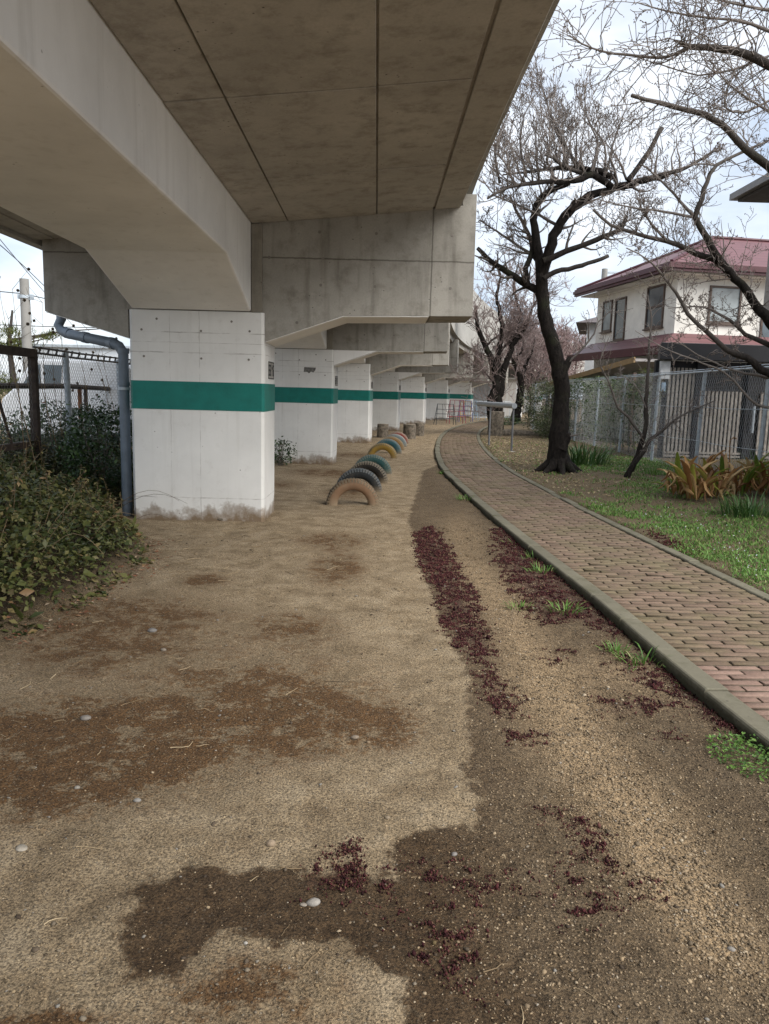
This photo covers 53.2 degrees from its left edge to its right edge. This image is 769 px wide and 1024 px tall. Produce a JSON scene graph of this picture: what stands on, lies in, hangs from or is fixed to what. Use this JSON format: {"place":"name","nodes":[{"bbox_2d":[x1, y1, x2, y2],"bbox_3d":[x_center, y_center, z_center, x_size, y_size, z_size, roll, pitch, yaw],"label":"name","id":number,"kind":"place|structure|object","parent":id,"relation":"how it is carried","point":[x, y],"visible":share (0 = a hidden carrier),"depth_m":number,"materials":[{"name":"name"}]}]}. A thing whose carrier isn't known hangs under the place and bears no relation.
{"place":"outdoors","nodes":[
{"label":"outdoors","id":0,"kind":"place"},
{"bbox_2d":[0,245,88,330],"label":"overhead wire","id":1,"kind":"object","parent":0,"point":[26,268],"visible":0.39,"depth_m":18.74,"materials":[{"name":"black metal"}]},
{"bbox_2d":[0,324,93,327],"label":"overhead wire","id":2,"kind":"object","parent":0,"point":[50,326],"visible":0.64,"depth_m":20.38,"materials":[{"name":"black metal"}]},
{"bbox_2d":[0,389,768,1023],"bbox_3d":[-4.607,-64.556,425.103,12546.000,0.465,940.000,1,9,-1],"label":"ground","id":3,"kind":"structure","parent":0,"point":[306,489],"depth_m":2.97,"materials":[{"name":"brown soil"}]},
{"bbox_2d":[0,276,24,465],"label":"dry weed","id":4,"kind":"object","parent":3,"relation":"on","point":[19,358],"visible":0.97,"depth_m":9.23,"materials":[{"name":"plant"}]},
{"bbox_2d":[0,420,27,467],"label":"evergreen shrub","id":5,"kind":"object","parent":3,"relation":"on","point":[18,432],"visible":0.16,"depth_m":9.73,"materials":[{"name":"green plant"}]},
{"bbox_2d":[0,345,41,474],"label":"fence frame","id":6,"kind":"object","parent":3,"relation":"on","point":[30,354],"visible":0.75,"depth_m":9.44,"materials":[{"name":"metal"}]},
{"bbox_2d":[4,298,37,472],"bbox_3d":[-4.274,-1.379,9.070,0.338,2.236,0.123,-1,9,-13],"label":"dry weed","id":7,"kind":"object","parent":3,"relation":"on","point":[24,300],"visible":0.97,"depth_m":9.04,"materials":[{"name":"plant"}]},
{"bbox_2d":[15,844,27,851],"bbox_3d":[-1.187,1.100,2.514,0.042,0.016,0.035,5,9,21],"label":"stone","id":8,"kind":"object","parent":3,"relation":"on","point":[21,847],"visible":1,"depth_m":2.51,"materials":[{"name":"white stone"}]},
{"bbox_2d":[17,278,33,372],"bbox_3d":[-8.614,-3.487,18.586,0.354,4.166,0.262,6,10,28],"label":"utility pole","id":9,"kind":"object","parent":3,"relation":"on","point":[25,315],"visible":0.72,"depth_m":18.32,"materials":[{"name":"concrete"}]},
{"bbox_2d":[9,267,41,457],"bbox_3d":[-4.472,-1.685,9.607,0.386,2.664,0.067,1,9,-1],"label":"dry weed","id":10,"kind":"object","parent":3,"relation":"on","point":[39,347],"visible":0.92,"depth_m":9.53,"materials":[{"name":"plant"}]},
{"bbox_2d":[16,289,62,468],"bbox_3d":[-4.382,-1.597,9.799,0.519,2.438,0.158,0,9,-11],"label":"dry weed","id":11,"kind":"object","parent":3,"relation":"on","point":[17,290],"visible":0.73,"depth_m":9.80,"materials":[{"name":"plant"}]},
{"bbox_2d":[28,286,54,455],"bbox_3d":[-4.491,-1.679,10.118,0.430,2.497,0.101,4,9,16],"label":"dry weed","id":12,"kind":"object","parent":3,"relation":"on","point":[53,332],"visible":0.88,"depth_m":10.06,"materials":[{"name":"plant"}]},
{"bbox_2d":[0,310,97,398],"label":"pine tree","id":13,"kind":"object","parent":3,"relation":"on","point":[10,330],"visible":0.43,"depth_m":22.35,"materials":[{"name":"plant"}]},
{"bbox_2d":[0,383,110,426],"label":"rusty fence","id":14,"kind":"object","parent":3,"relation":"on","point":[51,387],"visible":0.15,"depth_m":12.49,"materials":[{"name":"metal"}]},
{"bbox_2d":[39,324,74,458],"bbox_3d":[-4.487,-1.516,10.465,0.570,2.070,0.134,0,9,-10],"label":"dry weed","id":15,"kind":"object","parent":3,"relation":"on","point":[52,328],"visible":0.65,"depth_m":10.39,"materials":[{"name":"plant"}]},
{"bbox_2d":[0,397,119,463],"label":"evergreen shrub","id":16,"kind":"object","parent":3,"relation":"on","point":[42,420],"visible":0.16,"depth_m":11.13,"materials":[{"name":"green plant"}]},
{"bbox_2d":[0,422,123,573],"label":"leafy shoots","id":17,"kind":"object","parent":3,"relation":"on","point":[74,500],"visible":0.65,"depth_m":7.58,"materials":[{"name":"green plant"}]},
{"bbox_2d":[53,337,71,450],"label":"dry weed","id":18,"kind":"object","parent":3,"relation":"on","point":[66,349],"visible":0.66,"depth_m":10.61,"materials":[{"name":"plant"}]},
{"bbox_2d":[1,359,131,439],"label":"chain-link fence","id":19,"kind":"object","parent":3,"relation":"on","point":[50,380],"visible":0.16,"depth_m":14.36,"materials":[{"name":"grey metal"}]},
{"bbox_2d":[0,427,154,635],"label":"bush","id":20,"kind":"object","parent":3,"relation":"on","point":[76,552],"visible":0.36,"depth_m":6.44,"materials":[{"name":"green plant"}]},
{"bbox_2d":[32,344,130,359],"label":"storage building","id":21,"kind":"structure","parent":3,"relation":"on","point":[88,349],"depth_m":23.43,"materials":[{"name":"metal"}]},
{"bbox_2d":[32,346,132,469],"bbox_3d":[-4.433,-1.495,12.598,0.110,2.078,5.750,1,9,-1],"label":"wire fence","id":22,"kind":"object","parent":3,"relation":"on","point":[66,372],"visible":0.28,"depth_m":10.70,"materials":[{"name":"metal"}]},
{"bbox_2d":[72,341,92,462],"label":"dry weed","id":23,"kind":"object","parent":3,"relation":"on","point":[91,369],"visible":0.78,"depth_m":11.32,"materials":[{"name":"plant"}]},
{"bbox_2d":[80,715,90,720],"bbox_3d":[-1.362,0.939,3.501,0.050,0.024,0.042,0,9,-10],"label":"stone","id":24,"kind":"object","parent":3,"relation":"on","point":[85,717],"visible":1,"depth_m":3.49,"materials":[{"name":"white stone"}]},
{"bbox_2d":[0,453,178,560],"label":"bramble stems","id":25,"kind":"object","parent":3,"relation":"on","point":[92,507],"visible":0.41,"depth_m":7.25,"materials":[{"name":"plant"}]},
{"bbox_2d":[48,391,133,495],"bbox_3d":[-3.466,-0.817,9.643,1.465,1.406,1.846,-3,10,-25],"label":"evergreen shrub","id":26,"kind":"object","parent":3,"relation":"on","point":[99,423],"visible":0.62,"depth_m":9.40,"materials":[{"name":"green plant"}]},
{"bbox_2d":[92,344,111,431],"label":"dry weed","id":27,"kind":"object","parent":3,"relation":"on","point":[101,374],"visible":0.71,"depth_m":11.77,"materials":[{"name":"plant"}]},
{"bbox_2d":[94,337,120,447],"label":"dry weed","id":28,"kind":"object","parent":3,"relation":"on","point":[108,386],"visible":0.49,"depth_m":11.99,"materials":[{"name":"plant"}]},
{"bbox_2d":[266,839,275,846],"bbox_3d":[-0.377,1.102,2.556,0.031,0.026,0.025,2,9,3],"label":"stone","id":29,"kind":"object","parent":3,"relation":"on","point":[271,843],"visible":1,"depth_m":2.55,"materials":[{"name":"beige stone"}]},
{"bbox_2d":[274,436,296,465],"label":"evergreen shrub","id":30,"kind":"object","parent":3,"relation":"on","point":[280,457],"visible":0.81,"depth_m":15.55,"materials":[{"name":"green plant"}]},
{"bbox_2d":[0,0,584,521],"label":"viaduct","id":31,"kind":"object","parent":3,"relation":"on","point":[246,228],"visible":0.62,"depth_m":6.76,"materials":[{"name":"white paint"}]},
{"bbox_2d":[53,316,132,515],"bbox_3d":[-3.503,-1.238,9.220,1.468,2.649,0.205,8,11,35],"label":"drain pipe","id":32,"kind":"object","parent":31,"relation":"attached to","point":[122,351],"visible":0.93,"depth_m":8.89,"materials":[{"name":"grey plastic"}]},
{"bbox_2d":[306,898,320,906],"bbox_3d":[-0.210,1.155,2.272,0.044,0.023,0.030,-3,10,-29],"label":"stone","id":33,"kind":"object","parent":3,"relation":"on","point":[312,902],"visible":1,"depth_m":2.26,"materials":[{"name":"white stone"}]},
{"bbox_2d":[326,478,378,505],"bbox_3d":[-0.428,-0.234,10.421,0.721,0.447,0.231,1,9,-2],"label":"half buried tyre","id":34,"kind":"object","parent":3,"relation":"on","point":[363,487],"visible":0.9,"depth_m":10.31,"materials":[{"name":"rubber"}]},
{"bbox_2d":[336,468,381,492],"bbox_3d":[-0.394,-0.449,11.793,0.721,0.447,0.231,1,9,-3],"label":"half buried tyre","id":35,"kind":"object","parent":3,"relation":"on","point":[371,478],"visible":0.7,"depth_m":11.68,"materials":[{"name":"rubber"}]},
{"bbox_2d":[351,461,387,482],"bbox_3d":[-0.300,-0.639,13.056,0.721,0.447,0.231,2,9,4],"label":"half buried tyre","id":36,"kind":"object","parent":3,"relation":"on","point":[378,471],"visible":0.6,"depth_m":12.94,"materials":[{"name":"rubber"}]},
{"bbox_2d":[356,454,391,473],"bbox_3d":[-0.228,-0.847,14.402,0.742,0.460,0.231,1,9,-1],"label":"half buried tyre","id":37,"kind":"object","parent":3,"relation":"on","point":[382,462],"visible":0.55,"depth_m":14.29,"materials":[{"name":"rubber"}]},
{"bbox_2d":[1,452,760,1023],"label":"fallen twigs","id":38,"kind":"object","parent":3,"relation":"on","point":[289,692],"depth_m":4.91,"materials":[{"name":"brown wood"}]},
{"bbox_2d":[367,443,397,457],"bbox_3d":[-0.050,-1.389,17.966,0.721,0.447,0.231,2,9,2],"label":"half buried tyre","id":39,"kind":"object","parent":3,"relation":"on","point":[388,448],"visible":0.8,"depth_m":17.86,"materials":[{"name":"rubber"}]},
{"bbox_2d":[377,424,388,437],"bbox_3d":[-0.058,-2.751,26.417,0.420,0.560,0.422,1,9,-1],"label":"tree stump","id":40,"kind":"object","parent":3,"relation":"on","point":[382,430],"visible":0.83,"depth_m":26.24,"materials":[{"name":"brown wood"}]},
{"bbox_2d":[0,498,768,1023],"bbox_3d":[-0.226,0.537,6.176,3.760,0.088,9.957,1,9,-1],"label":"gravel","id":41,"kind":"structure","parent":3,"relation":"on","point":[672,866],"depth_m":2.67,"materials":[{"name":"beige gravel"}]},
{"bbox_2d":[376,439,401,453],"bbox_3d":[0.078,-1.626,19.404,0.721,0.447,0.231,1,9,0],"label":"half buried tyre","id":42,"kind":"object","parent":3,"relation":"on","point":[394,444],"visible":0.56,"depth_m":19.30,"materials":[{"name":"rubber"}]},
{"bbox_2d":[384,436,404,450],"bbox_3d":[0.184,-1.808,20.647,0.721,0.447,0.231,1,9,-2],"label":"half buried tyre","id":43,"kind":"object","parent":3,"relation":"on","point":[398,441],"visible":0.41,"depth_m":20.54,"materials":[{"name":"rubber"}]},
{"bbox_2d":[387,434,406,446],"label":"half buried tyre","id":44,"kind":"object","parent":3,"relation":"on","point":[402,439],"visible":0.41,"depth_m":21.82,"materials":[{"name":"rubber"}]},
{"bbox_2d":[388,431,408,443],"bbox_3d":[0.388,-2.223,23.379,0.721,0.447,0.231,2,9,1],"label":"half buried tyre","id":45,"kind":"object","parent":3,"relation":"on","point":[403,435],"visible":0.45,"depth_m":23.26,"materials":[{"name":"rubber"}]},
{"bbox_2d":[403,424,415,438],"bbox_3d":[0.845,-2.693,26.124,0.460,0.580,0.471,1,9,-1],"label":"tree stump","id":46,"kind":"object","parent":3,"relation":"on","point":[409,431],"visible":0.74,"depth_m":25.94,"materials":[{"name":"brown wood"}]},
{"bbox_2d":[415,423,423,435],"bbox_3d":[1.283,-2.987,28.164,0.358,0.560,0.357,1,9,-1],"label":"tree stump","id":47,"kind":"object","parent":3,"relation":"on","point":[419,429],"visible":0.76,"depth_m":28.01,"materials":[{"name":"brown wood"}]},
{"bbox_2d":[433,404,455,424],"bbox_3d":[3.055,-4.917,38.687,1.054,1.058,0.591,0,9,-9],"label":"folding barrier","id":48,"kind":"object","parent":3,"relation":"on","point":[448,409],"visible":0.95,"depth_m":38.61,"materials":[{"name":"metal"}]},
{"bbox_2d":[446,400,465,423],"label":"folding barrier","id":49,"kind":"object","parent":3,"relation":"on","point":[449,416],"visible":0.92,"depth_m":40.57,"materials":[{"name":"metal"}]},
{"bbox_2d":[457,401,471,420],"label":"folding barrier","id":50,"kind":"object","parent":3,"relation":"on","point":[463,410],"visible":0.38,"depth_m":45.36,"materials":[{"name":"metal"}]},
{"bbox_2d":[462,400,477,419],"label":"folding barrier","id":51,"kind":"object","parent":3,"relation":"on","point":[469,411],"visible":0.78,"depth_m":46.44,"materials":[{"name":"metal"}]},
{"bbox_2d":[487,411,504,435],"bbox_3d":[4.011,-3.116,27.857,0.590,1.050,0.577,1,9,-1],"label":"tree stump","id":52,"kind":"object","parent":3,"relation":"on","point":[497,422],"visible":0.63,"depth_m":27.64,"materials":[{"name":"brown wood"}]},
{"bbox_2d":[476,401,516,451],"bbox_3d":[3.044,-2.425,21.814,0.592,1.382,4.203,0,9,-10],"label":"balance bar","id":53,"kind":"object","parent":3,"relation":"on","point":[512,406],"visible":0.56,"depth_m":21.24,"materials":[{"name":"metal"}]},
{"bbox_2d":[473,378,521,416],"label":"shed","id":54,"kind":"structure","parent":3,"relation":"on","point":[506,397],"depth_m":55.66,"materials":[{"name":"concrete"}]},
{"bbox_2d":[444,237,576,428],"bbox_3d":[4.589,-6.298,28.439,4.722,7.396,2.864,1,9,-1],"label":"cherry tree","id":55,"kind":"object","parent":3,"relation":"on","point":[508,331],"visible":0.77,"depth_m":28.20,"materials":[{"name":"pink plant"}]},
{"bbox_2d":[504,416,523,424],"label":"ivy bush","id":56,"kind":"object","parent":3,"relation":"on","point":[515,419],"visible":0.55,"depth_m":38.50,"materials":[{"name":"green plant"}]},
{"bbox_2d":[501,600,535,610],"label":"grass tuft","id":57,"kind":"object","parent":3,"relation":"on","point":[522,605],"visible":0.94,"depth_m":5.51,"materials":[{"name":"green plant"}]},
{"bbox_2d":[289,524,748,1011],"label":"fallen leaves","id":58,"kind":"object","parent":3,"relation":"on","point":[438,553],"visible":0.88,"depth_m":4.05,"materials":[{"name":"brown plant"}]},
{"bbox_2d":[493,301,549,421],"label":"cherry tree","id":59,"kind":"object","parent":3,"relation":"on","point":[520,376],"visible":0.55,"depth_m":40.28,"materials":[{"name":"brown plant"}]},
{"bbox_2d":[503,429,544,435],"bbox_3d":[4.963,-2.861,28.175,1.815,0.324,0.340,3,9,10],"label":"fallen log","id":60,"kind":"object","parent":3,"relation":"on","point":[506,432],"visible":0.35,"depth_m":28.06,"materials":[{"name":"wood"}]},
{"bbox_2d":[490,309,580,415],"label":"cherry tree","id":61,"kind":"object","parent":3,"relation":"on","point":[543,350],"visible":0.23,"depth_m":46.03,"materials":[{"name":"plant"}]},
{"bbox_2d":[526,561,557,573],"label":"grass tuft","id":62,"kind":"object","parent":3,"relation":"on","point":[536,568],"visible":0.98,"depth_m":6.52,"materials":[{"name":"green plant"}]},
{"bbox_2d":[515,374,573,434],"bbox_3d":[5.991,-3.876,28.459,2.281,2.425,3.525,1,9,-1],"label":"ivy bush","id":63,"kind":"object","parent":3,"relation":"on","point":[547,384],"visible":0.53,"depth_m":28.24,"materials":[{"name":"green plant"}]},
{"bbox_2d":[530,404,570,437],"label":"ivy bush","id":64,"kind":"object","parent":3,"relation":"on","point":[542,422],"visible":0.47,"depth_m":26.41,"materials":[{"name":"green plant"}]},
{"bbox_2d":[519,314,583,408],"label":"cherry tree","id":65,"kind":"object","parent":3,"relation":"on","point":[571,333],"visible":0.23,"depth_m":53.67,"materials":[{"name":"plant"}]},
{"bbox_2d":[544,600,585,614],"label":"grass tuft","id":66,"kind":"object","parent":3,"relation":"on","point":[567,607],"visible":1,"depth_m":5.32,"materials":[{"name":"green plant"}]},
{"bbox_2d":[549,322,586,397],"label":"cherry tree","id":67,"kind":"object","parent":3,"relation":"on","point":[577,363],"visible":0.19,"depth_m":60.70,"materials":[{"name":"plant"}]},
{"bbox_2d":[546,439,622,465],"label":"strap leaf clump","id":68,"kind":"object","parent":3,"relation":"on","point":[578,458],"visible":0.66,"depth_m":16.07,"materials":[{"name":"green plant"}]},
{"bbox_2d":[576,317,596,425],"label":"house","id":69,"kind":"structure","parent":3,"relation":"on","point":[583,325],"depth_m":35.34,"materials":[{"name":"white paint"}]},
{"bbox_2d":[475,53,727,474],"bbox_3d":[3.563,-4.376,13.887,4.663,7.772,2.986,1,9,-1],"label":"cherry tree","id":70,"kind":"object","parent":3,"relation":"on","point":[558,459],"visible":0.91,"depth_m":13.67,"materials":[{"name":"brown plant"}]},
{"bbox_2d":[435,417,768,754],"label":"kerb","id":71,"kind":"structure","parent":3,"relation":"on","point":[724,703],"depth_m":4.61,"materials":[{"name":"concrete"}]},
{"bbox_2d":[550,357,662,444],"bbox_3d":[7.581,-3.726,26.218,1.760,2.740,6.750,0,9,-10],"label":"lean to","id":72,"kind":"object","parent":3,"relation":"on","point":[630,365],"visible":0.29,"depth_m":25.50,"materials":[{"name":"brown metal"}]},
{"bbox_2d":[601,268,617,278],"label":"utility pole","id":73,"kind":"object","parent":3,"relation":"on","point":[605,272],"visible":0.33,"depth_m":45.40,"materials":[{"name":"concrete"}]},
{"bbox_2d":[594,637,631,653],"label":"grass tuft","id":74,"kind":"object","parent":3,"relation":"on","point":[616,649],"visible":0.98,"depth_m":4.51,"materials":[{"name":"green plant"}]},
{"bbox_2d":[569,374,660,453],"bbox_3d":[6.371,-2.971,22.884,0.668,2.210,9.756,2,9,1],"label":"climbing hedge","id":75,"kind":"object","parent":3,"relation":"on","point":[583,384],"visible":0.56,"depth_m":22.13,"materials":[{"name":"green plant"}]},
{"bbox_2d":[481,435,748,497],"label":"leaf litter","id":76,"kind":"object","parent":3,"relation":"on","point":[535,450],"visible":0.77,"depth_m":18.28,"materials":[{"name":"brown plant"}]},
{"bbox_2d":[477,419,768,602],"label":"kerb","id":77,"kind":"structure","parent":3,"relation":"on","point":[762,595],"depth_m":7.81,"materials":[{"name":"concrete"}]},
{"bbox_2d":[481,438,768,592],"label":"lawn grass","id":78,"kind":"structure","parent":3,"relation":"on","point":[711,557],"depth_m":9.00,"materials":[{"name":"green plant"}]},
{"bbox_2d":[606,643,664,669],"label":"grass tuft","id":79,"kind":"object","parent":3,"relation":"on","point":[642,661],"visible":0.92,"depth_m":4.34,"materials":[{"name":"green plant"}]},
{"bbox_2d":[530,364,768,489],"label":"wire fence","id":80,"kind":"object","parent":3,"relation":"on","point":[762,430],"visible":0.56,"depth_m":16.34,"materials":[{"name":"metal"}]},
{"bbox_2d":[630,367,665,408],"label":"climbing hedge","id":81,"kind":"object","parent":80,"relation":"attached to","point":[645,371],"visible":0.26,"depth_m":19.28,"materials":[{"name":"green plant"}]},
{"bbox_2d":[537,0,768,408],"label":"cherry tree","id":82,"kind":"object","parent":3,"relation":"on","point":[714,255],"visible":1,"depth_m":7.19,"materials":[{"name":"brown plant"}]},
{"bbox_2d":[639,464,670,474],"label":"strap leaf clump","id":83,"kind":"object","parent":3,"relation":"on","point":[655,471],"visible":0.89,"depth_m":14.38,"materials":[{"name":"green plant"}]},
{"bbox_2d":[592,281,721,477],"bbox_3d":[4.770,-2.279,13.507,2.266,3.612,1.128,3,9,11],"label":"sapling","id":84,"kind":"object","parent":3,"relation":"on","point":[641,450],"visible":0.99,"depth_m":13.62,"materials":[{"name":"brown plant"}]},
{"bbox_2d":[567,236,768,377],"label":"house","id":85,"kind":"structure","parent":3,"relation":"on","point":[637,317],"depth_m":24.42,"materials":[{"name":"white paint"}]},
{"bbox_2d":[599,300,612,333],"bbox_3d":[8.103,-7.116,28.023,0.088,1.145,0.838,0,9,-10],"label":"window frame","id":86,"kind":"structure","parent":85,"relation":"in","point":[606,327],"depth_m":28.02,"materials":[{"name":"brown metal"}]},
{"bbox_2d":[611,296,626,341],"bbox_3d":[8.269,-6.771,27.063,0.088,1.520,0.901,0,9,-10],"label":"window frame","id":87,"kind":"structure","parent":85,"relation":"in","point":[619,322],"depth_m":27.04,"materials":[{"name":"brown metal"}]},
{"bbox_2d":[642,283,665,330],"bbox_3d":[8.681,-6.579,24.729,0.088,1.382,1.192,0,9,-10],"label":"window frame","id":88,"kind":"structure","parent":85,"relation":"in","point":[654,293],"depth_m":24.72,"materials":[{"name":"brown metal"}]},
{"bbox_2d":[705,285,741,325],"bbox_3d":[10.551,-6.387,23.785,1.185,1.177,0.088,0,9,-10],"label":"window","id":89,"kind":"structure","parent":85,"relation":"in","point":[734,294],"depth_m":23.80,"materials":[{"name":"grey glass"}]},
{"bbox_2d":[759,319,768,337],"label":"window frame","id":90,"kind":"structure","parent":85,"relation":"in","point":[765,331],"depth_m":24.16,"materials":[{"name":"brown metal"}]},
{"bbox_2d":[651,452,717,494],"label":"canna plant","id":91,"kind":"object","parent":3,"relation":"on","point":[676,486],"visible":0.55,"depth_m":11.27,"materials":[{"name":"orange plant"}]},
{"bbox_2d":[663,455,729,501],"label":"canna plant","id":92,"kind":"object","parent":3,"relation":"on","point":[687,478],"visible":1,"depth_m":10.75,"materials":[{"name":"orange plant"}]},
{"bbox_2d":[681,449,727,480],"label":"canna plant","id":93,"kind":"object","parent":3,"relation":"on","point":[709,468],"visible":0.14,"depth_m":11.71,"materials":[{"name":"orange plant"}]},
{"bbox_2d":[647,342,768,459],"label":"carport","id":94,"kind":"structure","parent":3,"relation":"on","point":[758,353],"depth_m":18.48,"materials":[{"name":"black metal"}]},
{"bbox_2d":[673,461,755,499],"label":"canna plant","id":95,"kind":"object","parent":3,"relation":"on","point":[724,483],"visible":0.63,"depth_m":11.08,"materials":[{"name":"orange plant"}]},
{"bbox_2d":[713,437,758,486],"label":"canna plant","id":96,"kind":"object","parent":3,"relation":"on","point":[723,462],"visible":0.18,"depth_m":12.41,"materials":[{"name":"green plant"}]},
{"bbox_2d":[705,729,768,780],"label":"weed clump","id":97,"kind":"object","parent":3,"relation":"on","point":[761,757],"visible":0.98,"depth_m":3.19,"materials":[{"name":"green plant"}]},
{"bbox_2d":[709,490,768,518],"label":"strap leaf clump","id":98,"kind":"object","parent":3,"relation":"on","point":[747,509],"visible":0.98,"depth_m":9.44,"materials":[{"name":"green plant"}]},
{"bbox_2d":[713,445,768,470],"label":"strap leaf clump","id":99,"kind":"object","parent":3,"relation":"on","point":[745,459],"visible":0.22,"depth_m":13.99,"materials":[{"name":"green plant"}]},
{"bbox_2d":[720,461,768,495],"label":"canna plant","id":100,"kind":"object","parent":3,"relation":"on","point":[749,477],"visible":0.78,"depth_m":11.44,"materials":[{"name":"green plant"}]},
{"bbox_2d":[723,460,768,494],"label":"canna plant","id":101,"kind":"object","parent":3,"relation":"on","point":[762,484],"visible":0.67,"depth_m":11.53,"materials":[{"name":"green plant"}]},
{"bbox_2d":[729,173,768,309],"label":"house","id":102,"kind":"structure","parent":3,"relation":"on","point":[756,191],"depth_m":14.48,"materials":[{"name":"white paint"}]},
{"bbox_2d":[738,453,768,490],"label":"canna plant","id":103,"kind":"object","parent":3,"relation":"on","point":[756,461],"visible":0.16,"depth_m":12.08,"materials":[{"name":"green plant"}]},
{"bbox_2d":[0,0,768,399],"label":"sky","id":104,"kind":"structure","parent":0,"point":[11,270],"materials":[{"name":"white"}]},
{"bbox_2d":[440,417,768,721],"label":"brick path","id":105,"kind":"structure","parent":0,"point":[715,628],"depth_m":6.18,"materials":[{"name":"brown brick"}]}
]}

